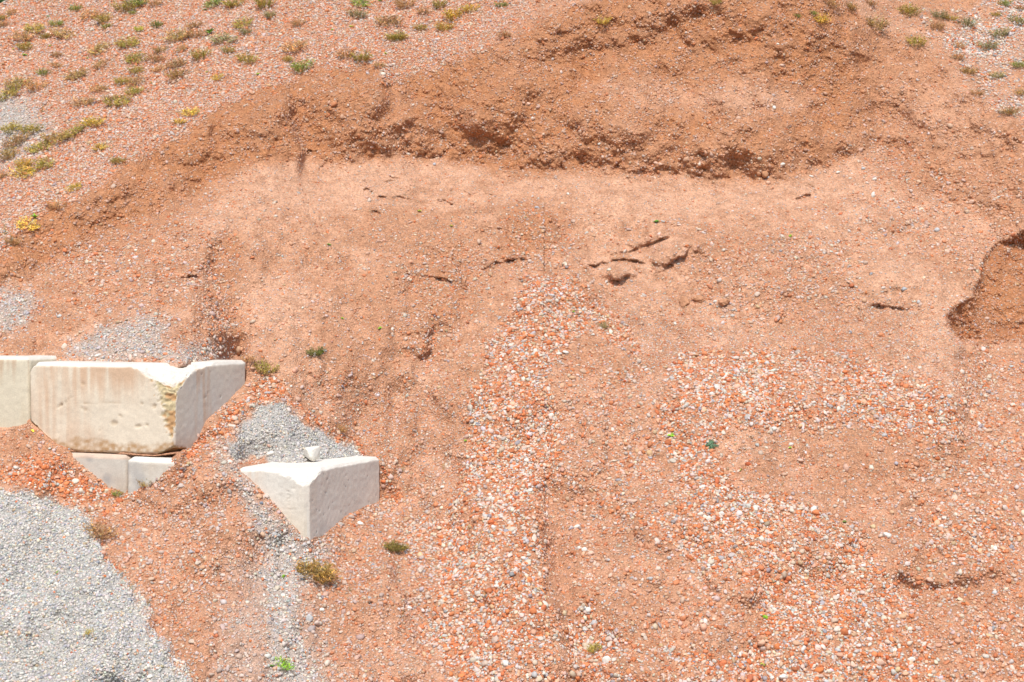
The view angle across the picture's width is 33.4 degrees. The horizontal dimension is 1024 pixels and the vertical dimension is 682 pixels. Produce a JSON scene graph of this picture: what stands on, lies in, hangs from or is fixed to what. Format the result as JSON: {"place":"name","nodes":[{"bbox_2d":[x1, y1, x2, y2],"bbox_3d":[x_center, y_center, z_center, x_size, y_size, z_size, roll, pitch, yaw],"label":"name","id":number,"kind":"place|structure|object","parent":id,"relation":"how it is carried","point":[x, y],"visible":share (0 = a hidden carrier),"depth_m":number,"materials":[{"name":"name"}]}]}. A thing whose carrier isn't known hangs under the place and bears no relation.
{"place":"outdoors","nodes":[
{"label":"outdoors","id":0,"kind":"place"},
{"bbox_2d":[0,0,1023,681],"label":"hillside","id":1,"kind":"structure","parent":0,"point":[356,196],"depth_m":17.63,"materials":[{"name":"brown soil"}]},
{"bbox_2d":[0,84,20,100],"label":"weed tuft","id":2,"kind":"object","parent":1,"relation":"on","point":[10,91],"visible":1,"depth_m":20.95,"materials":[{"name":"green plant"}]},
{"bbox_2d":[0,146,21,159],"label":"weed tuft","id":3,"kind":"object","parent":1,"relation":"on","point":[9,154],"visible":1,"depth_m":19.32,"materials":[{"name":"brown plant"}]},
{"bbox_2d":[0,121,24,133],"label":"weed tuft","id":4,"kind":"object","parent":1,"relation":"on","point":[8,127],"visible":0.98,"depth_m":19.98,"materials":[{"name":"green plant"}]},
{"bbox_2d":[2,235,22,245],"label":"weed tuft","id":5,"kind":"object","parent":1,"relation":"on","point":[13,242],"visible":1,"depth_m":17.56,"materials":[{"name":"brown plant"}]},
{"bbox_2d":[1,130,30,147],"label":"weed tuft","id":6,"kind":"object","parent":1,"relation":"on","point":[20,138],"visible":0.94,"depth_m":19.65,"materials":[{"name":"brown plant"}]},
{"bbox_2d":[1,76,30,88],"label":"weed tuft","id":7,"kind":"object","parent":1,"relation":"on","point":[18,82],"visible":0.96,"depth_m":21.14,"materials":[{"name":"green plant"}]},
{"bbox_2d":[8,27,34,40],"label":"weed tuft","id":8,"kind":"object","parent":1,"relation":"on","point":[27,37],"visible":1,"depth_m":22.37,"materials":[{"name":"brown plant"}]},
{"bbox_2d":[8,165,38,178],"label":"weed tuft","id":9,"kind":"object","parent":1,"relation":"on","point":[31,169],"visible":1,"depth_m":18.88,"materials":[{"name":"yellow plant"}]},
{"bbox_2d":[13,158,33,168],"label":"weed tuft","id":10,"kind":"object","parent":1,"relation":"on","point":[24,162],"visible":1,"depth_m":19.04,"materials":[{"name":"plant"}]},
{"bbox_2d":[16,41,33,50],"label":"weed tuft","id":11,"kind":"object","parent":1,"relation":"on","point":[24,45],"visible":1,"depth_m":22.14,"materials":[{"name":"green plant"}]},
{"bbox_2d":[14,216,40,230],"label":"weed tuft","id":12,"kind":"object","parent":1,"relation":"on","point":[25,224],"visible":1,"depth_m":17.83,"materials":[{"name":"yellow plant"}]},
{"bbox_2d":[0,355,56,427],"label":"concrete block","id":13,"kind":"structure","parent":1,"relation":"on","point":[15,399],"depth_m":15.68,"materials":[{"name":"beige concrete"}]},
{"bbox_2d":[16,122,43,134],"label":"weed tuft","id":14,"kind":"object","parent":1,"relation":"on","point":[26,129],"visible":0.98,"depth_m":19.85,"materials":[{"name":"green plant"}]},
{"bbox_2d":[23,23,44,33],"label":"weed tuft","id":15,"kind":"object","parent":1,"relation":"on","point":[39,27],"visible":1,"depth_m":22.60,"materials":[{"name":"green plant"}]},
{"bbox_2d":[23,78,49,91],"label":"weed tuft","id":16,"kind":"object","parent":1,"relation":"on","point":[32,85],"visible":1,"depth_m":20.94,"materials":[{"name":"brown plant"}]},
{"bbox_2d":[24,138,57,152],"bbox_3d":[-5.360,-2.220,19.432,0.432,0.122,0.391,-7,26,17],"label":"weed tuft","id":17,"kind":"object","parent":1,"relation":"on","point":[34,147],"visible":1,"depth_m":19.41,"materials":[{"name":"green plant"}]},
{"bbox_2d":[33,157,54,169],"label":"weed tuft","id":18,"kind":"object","parent":1,"relation":"on","point":[46,163],"visible":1,"depth_m":18.98,"materials":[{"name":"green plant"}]},
{"bbox_2d":[38,129,71,143],"bbox_3d":[-5.223,-2.347,19.531,0.367,0.175,0.369,8,15,38],"label":"weed tuft","id":19,"kind":"object","parent":1,"relation":"on","point":[53,137],"visible":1,"depth_m":19.49,"materials":[{"name":"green plant"}]},
{"bbox_2d":[47,198,68,209],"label":"weed tuft","id":20,"kind":"object","parent":1,"relation":"on","point":[54,205],"visible":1,"depth_m":18.11,"materials":[{"name":"brown plant"}]},
{"bbox_2d":[48,27,77,38],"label":"weed tuft","id":21,"kind":"object","parent":1,"relation":"on","point":[57,34],"visible":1,"depth_m":22.37,"materials":[{"name":"brown plant"}]},
{"bbox_2d":[64,182,81,191],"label":"weed tuft","id":22,"kind":"object","parent":1,"relation":"on","point":[76,185],"visible":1,"depth_m":18.36,"materials":[{"name":"yellow plant"}]},
{"bbox_2d":[60,121,86,137],"bbox_3d":[-5.052,-2.413,19.613,0.333,0.119,0.356,-7,35,28],"label":"weed tuft","id":23,"kind":"object","parent":1,"relation":"on","point":[77,128],"visible":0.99,"depth_m":19.61,"materials":[{"name":"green plant"}]},
{"bbox_2d":[62,66,88,80],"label":"weed tuft","id":24,"kind":"object","parent":1,"relation":"on","point":[75,73],"visible":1,"depth_m":21.18,"materials":[{"name":"brown plant"}]},
{"bbox_2d":[68,96,97,106],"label":"weed tuft","id":25,"kind":"object","parent":1,"relation":"on","point":[90,100],"visible":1,"depth_m":20.36,"materials":[{"name":"brown plant"}]},
{"bbox_2d":[78,8,99,19],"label":"weed tuft","id":26,"kind":"object","parent":1,"relation":"on","point":[88,13],"visible":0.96,"depth_m":22.82,"materials":[{"name":"brown plant"}]},
{"bbox_2d":[80,116,106,127],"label":"weed tuft","id":27,"kind":"object","parent":1,"relation":"on","point":[94,121],"visible":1,"depth_m":19.72,"materials":[{"name":"yellow plant"}]},
{"bbox_2d":[0,487,191,681],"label":"grey gravel","id":28,"kind":"structure","parent":1,"relation":"on","point":[8,611],"depth_m":13.85,"materials":[{"name":"grey gravel"}]},
{"bbox_2d":[87,42,110,55],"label":"weed tuft","id":29,"kind":"object","parent":1,"relation":"on","point":[97,48],"visible":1,"depth_m":21.74,"materials":[{"name":"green plant"}]},
{"bbox_2d":[89,82,108,92],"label":"weed tuft","id":30,"kind":"object","parent":1,"relation":"on","point":[92,88],"visible":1,"depth_m":20.72,"materials":[{"name":"brown plant"}]},
{"bbox_2d":[90,58,107,68],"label":"weed tuft","id":31,"kind":"object","parent":1,"relation":"on","point":[95,65],"visible":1,"depth_m":21.42,"materials":[{"name":"brown plant"}]},
{"bbox_2d":[82,519,118,540],"bbox_3d":[-3.530,1.623,14.598,0.345,0.172,0.329,1,9,-25],"label":"weed tuft","id":32,"kind":"object","parent":1,"relation":"on","point":[97,532],"visible":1,"depth_m":14.59,"materials":[{"name":"brown plant"}]},
{"bbox_2d":[92,142,108,150],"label":"weed tuft","id":33,"kind":"object","parent":1,"relation":"on","point":[102,145],"visible":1,"depth_m":19.20,"materials":[{"name":"yellow plant"}]},
{"bbox_2d":[92,12,112,23],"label":"weed tuft","id":34,"kind":"object","parent":1,"relation":"on","point":[102,16],"visible":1,"depth_m":22.51,"materials":[{"name":"green plant"}]},
{"bbox_2d":[72,452,134,492],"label":"concrete block","id":35,"kind":"structure","parent":1,"relation":"on","point":[110,470],"depth_m":15.24,"materials":[{"name":"grey concrete"}]},
{"bbox_2d":[30,360,244,453],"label":"concrete block","id":36,"kind":"structure","parent":35,"relation":"on","point":[129,407],"depth_m":15.32,"materials":[{"name":"beige concrete"}]},
{"bbox_2d":[102,93,132,106],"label":"weed tuft","id":37,"kind":"object","parent":1,"relation":"on","point":[117,103],"visible":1,"depth_m":20.23,"materials":[{"name":"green plant"}]},
{"bbox_2d":[112,75,130,84],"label":"weed tuft","id":38,"kind":"object","parent":1,"relation":"on","point":[121,79],"visible":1,"depth_m":20.84,"materials":[{"name":"green plant"}]},
{"bbox_2d":[108,0,139,11],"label":"weed tuft","id":39,"kind":"object","parent":1,"relation":"on","point":[124,5],"visible":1,"depth_m":22.64,"materials":[{"name":"green plant"}]},
{"bbox_2d":[114,35,141,48],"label":"weed tuft","id":40,"kind":"object","parent":1,"relation":"on","point":[134,41],"visible":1,"depth_m":21.70,"materials":[{"name":"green plant"}]},
{"bbox_2d":[122,86,143,94],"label":"weed tuft","id":41,"kind":"object","parent":1,"relation":"on","point":[137,90],"visible":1,"depth_m":20.56,"materials":[{"name":"green plant"}]},
{"bbox_2d":[124,74,144,86],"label":"weed tuft","id":42,"kind":"object","parent":1,"relation":"on","point":[134,81],"visible":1,"depth_m":20.80,"materials":[{"name":"brown plant"}]},
{"bbox_2d":[126,65,143,74],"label":"weed tuft","id":43,"kind":"object","parent":1,"relation":"on","point":[139,69],"visible":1,"depth_m":21.05,"materials":[{"name":"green plant"}]},
{"bbox_2d":[124,51,146,63],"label":"weed tuft","id":44,"kind":"object","parent":1,"relation":"on","point":[131,57],"visible":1,"depth_m":21.32,"materials":[{"name":"green plant"}]},
{"bbox_2d":[124,0,146,5],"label":"weed tuft","id":45,"kind":"object","parent":1,"relation":"on","point":[140,2],"visible":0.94,"depth_m":22.82,"materials":[{"name":"green plant"}]},
{"bbox_2d":[128,456,173,495],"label":"concrete block","id":46,"kind":"structure","parent":1,"relation":"on","point":[144,468],"depth_m":15.08,"materials":[{"name":"grey concrete"}]},
{"bbox_2d":[142,52,164,62],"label":"weed tuft","id":47,"kind":"object","parent":1,"relation":"on","point":[155,57],"visible":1,"depth_m":21.26,"materials":[{"name":"brown plant"}]},
{"bbox_2d":[162,57,188,67],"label":"weed tuft","id":48,"kind":"object","parent":1,"relation":"on","point":[177,63],"visible":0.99,"depth_m":20.98,"materials":[{"name":"brown plant"}]},
{"bbox_2d":[160,27,191,41],"bbox_3d":[-4.269,-3.889,21.713,0.421,0.161,0.465,-15,26,-12],"label":"weed tuft","id":49,"kind":"object","parent":1,"relation":"on","point":[180,35],"visible":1,"depth_m":21.69,"materials":[{"name":"brown plant"}]},
{"bbox_2d":[164,67,189,79],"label":"weed tuft","id":50,"kind":"object","parent":1,"relation":"on","point":[173,74],"visible":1,"depth_m":20.63,"materials":[{"name":"brown plant"}]},
{"bbox_2d":[179,106,199,115],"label":"weed tuft","id":51,"kind":"object","parent":1,"relation":"on","point":[188,111],"visible":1,"depth_m":19.75,"materials":[{"name":"yellow plant"}]},
{"bbox_2d":[184,20,202,28],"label":"weed tuft","id":52,"kind":"object","parent":1,"relation":"on","point":[194,24],"visible":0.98,"depth_m":21.97,"materials":[{"name":"brown plant"}]},
{"bbox_2d":[185,28,207,38],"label":"weed tuft","id":53,"kind":"object","parent":1,"relation":"on","point":[189,34],"visible":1,"depth_m":21.61,"materials":[{"name":"brown plant"}]},
{"bbox_2d":[188,47,211,60],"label":"weed tuft","id":54,"kind":"object","parent":1,"relation":"on","point":[195,54],"visible":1,"depth_m":20.98,"materials":[{"name":"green plant"}]},
{"bbox_2d":[201,0,221,7],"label":"weed tuft","id":55,"kind":"object","parent":1,"relation":"on","point":[211,1],"visible":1,"depth_m":22.50,"materials":[{"name":"green plant"}]},
{"bbox_2d":[207,31,237,44],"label":"weed tuft","id":56,"kind":"object","parent":1,"relation":"on","point":[214,39],"visible":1,"depth_m":21.32,"materials":[{"name":"green plant"}]},
{"bbox_2d":[221,0,245,8],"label":"weed tuft","id":57,"kind":"object","parent":1,"relation":"on","point":[230,5],"visible":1,"depth_m":22.31,"materials":[{"name":"green plant"}]},
{"bbox_2d":[231,16,252,27],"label":"weed tuft","id":58,"kind":"object","parent":1,"relation":"on","point":[249,20],"visible":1,"depth_m":21.68,"materials":[{"name":"green plant"}]},
{"bbox_2d":[235,52,258,63],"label":"weed tuft","id":59,"kind":"object","parent":1,"relation":"on","point":[247,58],"visible":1,"depth_m":20.85,"materials":[{"name":"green plant"}]},
{"bbox_2d":[241,354,257,362],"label":"weed tuft","id":60,"kind":"object","parent":1,"relation":"on","point":[248,358],"visible":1,"depth_m":16.20,"materials":[{"name":"brown plant"}]},
{"bbox_2d":[254,0,276,8],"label":"weed tuft","id":61,"kind":"object","parent":1,"relation":"on","point":[260,2],"visible":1,"depth_m":22.16,"materials":[{"name":"green plant"}]},
{"bbox_2d":[252,358,279,375],"bbox_3d":[-2.343,0.250,16.245,0.257,0.136,0.261,21,17,9],"label":"weed tuft","id":62,"kind":"object","parent":1,"relation":"on","point":[265,366],"visible":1,"depth_m":16.24,"materials":[{"name":"green plant"}]},
{"bbox_2d":[275,656,293,670],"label":"weed tuft","id":63,"kind":"object","parent":1,"relation":"on","point":[283,664],"visible":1,"depth_m":13.47,"materials":[{"name":"green plant"}]},
{"bbox_2d":[280,38,308,52],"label":"weed tuft","id":64,"kind":"object","parent":1,"relation":"on","point":[296,44],"visible":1,"depth_m":21.12,"materials":[{"name":"brown plant"}]},
{"bbox_2d":[289,59,316,72],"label":"weed tuft","id":65,"kind":"object","parent":1,"relation":"on","point":[298,68],"visible":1,"depth_m":20.63,"materials":[{"name":"green plant"}]},
{"bbox_2d":[240,456,379,539],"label":"concrete block","id":66,"kind":"structure","parent":1,"relation":"on","point":[316,498],"depth_m":15.01,"materials":[{"name":"white concrete"}]},
{"bbox_2d":[304,446,320,460],"bbox_3d":[-1.817,1.024,15.520,0.135,0.138,0.154,1,2,42],"label":"concrete chunk","id":67,"kind":"object","parent":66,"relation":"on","point":[312,453],"visible":1,"depth_m":15.47,"materials":[{"name":"white concrete"}]},
{"bbox_2d":[304,346,325,356],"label":"tuft","id":68,"kind":"object","parent":1,"relation":"on","point":[309,351],"visible":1,"depth_m":16.54,"materials":[{"name":"green plant"}]},
{"bbox_2d":[293,558,341,584],"bbox_3d":[-1.654,1.930,14.410,0.449,0.202,0.457,5,9,-42],"label":"dry bush","id":69,"kind":"object","parent":1,"relation":"on","point":[322,574],"visible":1,"depth_m":14.38,"materials":[{"name":"brown plant"}]},
{"bbox_2d":[336,48,355,59],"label":"weed tuft","id":70,"kind":"object","parent":1,"relation":"on","point":[348,54],"visible":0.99,"depth_m":20.73,"materials":[{"name":"brown plant"}]},
{"bbox_2d":[345,7,367,18],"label":"weed tuft","id":71,"kind":"object","parent":1,"relation":"on","point":[357,11],"visible":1,"depth_m":21.79,"materials":[{"name":"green plant"}]},
{"bbox_2d":[350,49,372,62],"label":"weed tuft","id":72,"kind":"object","parent":1,"relation":"on","point":[366,56],"visible":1,"depth_m":20.63,"materials":[{"name":"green plant"}]},
{"bbox_2d":[350,0,373,6],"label":"weed tuft","id":73,"kind":"object","parent":1,"relation":"on","point":[363,4],"visible":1,"depth_m":22.12,"materials":[{"name":"green plant"}]},
{"bbox_2d":[374,14,402,26],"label":"weed tuft","id":74,"kind":"object","parent":1,"relation":"on","point":[388,21],"visible":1,"depth_m":21.63,"materials":[{"name":"brown plant"}]},
{"bbox_2d":[381,540,410,552],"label":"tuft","id":75,"kind":"object","parent":1,"relation":"on","point":[402,547],"visible":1,"depth_m":15.04,"materials":[{"name":"green plant"}]},
{"bbox_2d":[383,29,408,41],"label":"weed tuft","id":76,"kind":"object","parent":1,"relation":"on","point":[395,36],"visible":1,"depth_m":21.20,"materials":[{"name":"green plant"}]},
{"bbox_2d":[394,0,416,8],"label":"weed tuft","id":77,"kind":"object","parent":1,"relation":"on","point":[398,2],"visible":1,"depth_m":22.14,"materials":[{"name":"brown plant"}]},
{"bbox_2d":[416,6,432,14],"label":"weed tuft","id":78,"kind":"object","parent":1,"relation":"on","point":[421,10],"visible":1,"depth_m":21.92,"materials":[{"name":"brown plant"}]},
{"bbox_2d":[432,0,448,8],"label":"weed tuft","id":79,"kind":"object","parent":1,"relation":"on","point":[435,4],"visible":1,"depth_m":22.08,"materials":[{"name":"green plant"}]},
{"bbox_2d":[433,20,456,30],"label":"weed tuft","id":80,"kind":"object","parent":1,"relation":"on","point":[445,26],"visible":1,"depth_m":21.47,"materials":[{"name":"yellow plant"}]},
{"bbox_2d":[441,6,462,20],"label":"weed tuft","id":81,"kind":"object","parent":1,"relation":"on","point":[450,13],"visible":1,"depth_m":21.69,"materials":[{"name":"yellow plant"}]},
{"bbox_2d":[458,4,478,12],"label":"weed tuft","id":82,"kind":"object","parent":1,"relation":"on","point":[467,9],"visible":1,"depth_m":21.76,"materials":[{"name":"yellow plant"}]},
{"bbox_2d":[0,0,1023,681],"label":"gravel","id":83,"kind":"structure","parent":1,"relation":"on","point":[414,54],"depth_m":15.80,"materials":[{"name":"gravel"}]},
{"bbox_2d":[0,0,1023,681],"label":"scattered pebbles","id":84,"kind":"object","parent":1,"relation":"on","point":[608,368],"visible":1,"depth_m":16.78,"materials":[{"name":"gravel"}]},
{"bbox_2d":[0,0,1023,343],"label":"embedded pebbles","id":85,"kind":"object","parent":1,"relation":"on","point":[112,184],"visible":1,"depth_m":20.00,"materials":[{"name":"stone"}]},
{"bbox_2d":[0,0,1023,681],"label":"grit","id":86,"kind":"object","parent":1,"relation":"on","point":[860,336],"visible":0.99,"depth_m":17.18,"materials":[{"name":"gravel"}]},
{"bbox_2d":[587,642,602,653],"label":"weed tuft","id":87,"kind":"object","parent":1,"relation":"on","point":[591,648],"visible":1,"depth_m":13.89,"materials":[{"name":"yellow plant"}]},
{"bbox_2d":[679,296,689,307],"bbox_3d":[1.793,-0.404,17.709,0.114,0.132,0.110,0,1,0],"label":"sand clod","id":88,"kind":"object","parent":1,"relation":"on","point":[684,301],"visible":1,"depth_m":17.68,"materials":[{"name":"orange soil"}]},
{"bbox_2d":[691,294,704,302],"bbox_3d":[1.927,-0.438,17.689,0.131,0.090,0.105,-1,2,-34],"label":"sand clod","id":89,"kind":"object","parent":1,"relation":"on","point":[699,298],"visible":1,"depth_m":17.66,"materials":[{"name":"orange soil"}]},
{"bbox_2d":[705,439,717,448],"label":"rosette weed","id":90,"kind":"object","parent":1,"relation":"on","point":[711,442],"visible":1,"depth_m":15.77,"materials":[{"name":"green plant"}]},
{"bbox_2d":[718,299,729,305],"bbox_3d":[2.188,-0.400,17.595,0.128,0.076,0.107,0,1,0],"label":"sand clod","id":91,"kind":"object","parent":1,"relation":"on","point":[722,302],"visible":1,"depth_m":17.56,"materials":[{"name":"orange soil"}]},
{"bbox_2d":[812,13,830,23],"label":"weed tuft","id":92,"kind":"object","parent":1,"relation":"on","point":[820,20],"visible":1,"depth_m":20.77,"materials":[{"name":"yellow plant"}]},
{"bbox_2d":[864,13,890,30],"bbox_3d":[4.574,-4.018,21.433,0.395,0.220,0.393,13,17,18],"label":"weed tuft","id":93,"kind":"object","parent":1,"relation":"on","point":[872,23],"visible":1,"depth_m":21.38,"materials":[{"name":"brown plant"}]},
{"bbox_2d":[897,3,924,16],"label":"weed tuft","id":94,"kind":"object","parent":1,"relation":"on","point":[907,10],"visible":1,"depth_m":22.07,"materials":[{"name":"green plant"}]},
{"bbox_2d":[905,33,929,47],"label":"weed tuft","id":95,"kind":"object","parent":1,"relation":"on","point":[914,40],"visible":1,"depth_m":21.38,"materials":[{"name":"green plant"}]},
{"bbox_2d":[929,21,944,29],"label":"weed tuft","id":96,"kind":"object","parent":1,"relation":"on","point":[937,25],"visible":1,"depth_m":21.85,"materials":[{"name":"brown plant"}]},
{"bbox_2d":[930,9,948,18],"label":"weed tuft","id":97,"kind":"object","parent":1,"relation":"on","point":[942,15],"visible":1,"depth_m":22.13,"materials":[{"name":"brown plant"}]},
{"bbox_2d":[958,16,979,28],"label":"weed tuft","id":98,"kind":"object","parent":1,"relation":"on","point":[964,20],"visible":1,"depth_m":22.12,"materials":[{"name":"green plant"}]},
{"bbox_2d":[960,64,977,74],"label":"weed tuft","id":99,"kind":"object","parent":1,"relation":"on","point":[971,70],"visible":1,"depth_m":20.91,"materials":[{"name":"brown plant"}]},
{"bbox_2d":[975,40,1001,49],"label":"weed tuft","id":100,"kind":"object","parent":1,"relation":"on","point":[994,46],"visible":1,"depth_m":21.61,"materials":[{"name":"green plant"}]},
{"bbox_2d":[989,71,1005,78],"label":"weed tuft","id":101,"kind":"object","parent":1,"relation":"on","point":[1000,75],"visible":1,"depth_m":20.91,"materials":[{"name":"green plant"}]},
{"bbox_2d":[987,26,1011,36],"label":"weed tuft","id":102,"kind":"object","parent":1,"relation":"on","point":[1003,32],"visible":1,"depth_m":21.90,"materials":[{"name":"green plant"}]},
{"bbox_2d":[996,106,1021,115],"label":"weed tuft","id":103,"kind":"object","parent":1,"relation":"on","point":[1009,109],"visible":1,"depth_m":20.09,"materials":[{"name":"brown plant"}]},
{"bbox_2d":[1006,13,1023,24],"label":"weed tuft","id":104,"kind":"object","parent":1,"relation":"on","point":[1018,20],"visible":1,"depth_m":22.22,"materials":[{"name":"green plant"}]},
{"bbox_2d":[1009,60,1023,67],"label":"weed tuft","id":105,"kind":"object","parent":1,"relation":"on","point":[1015,64],"visible":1,"depth_m":21.04,"materials":[{"name":"green plant"}]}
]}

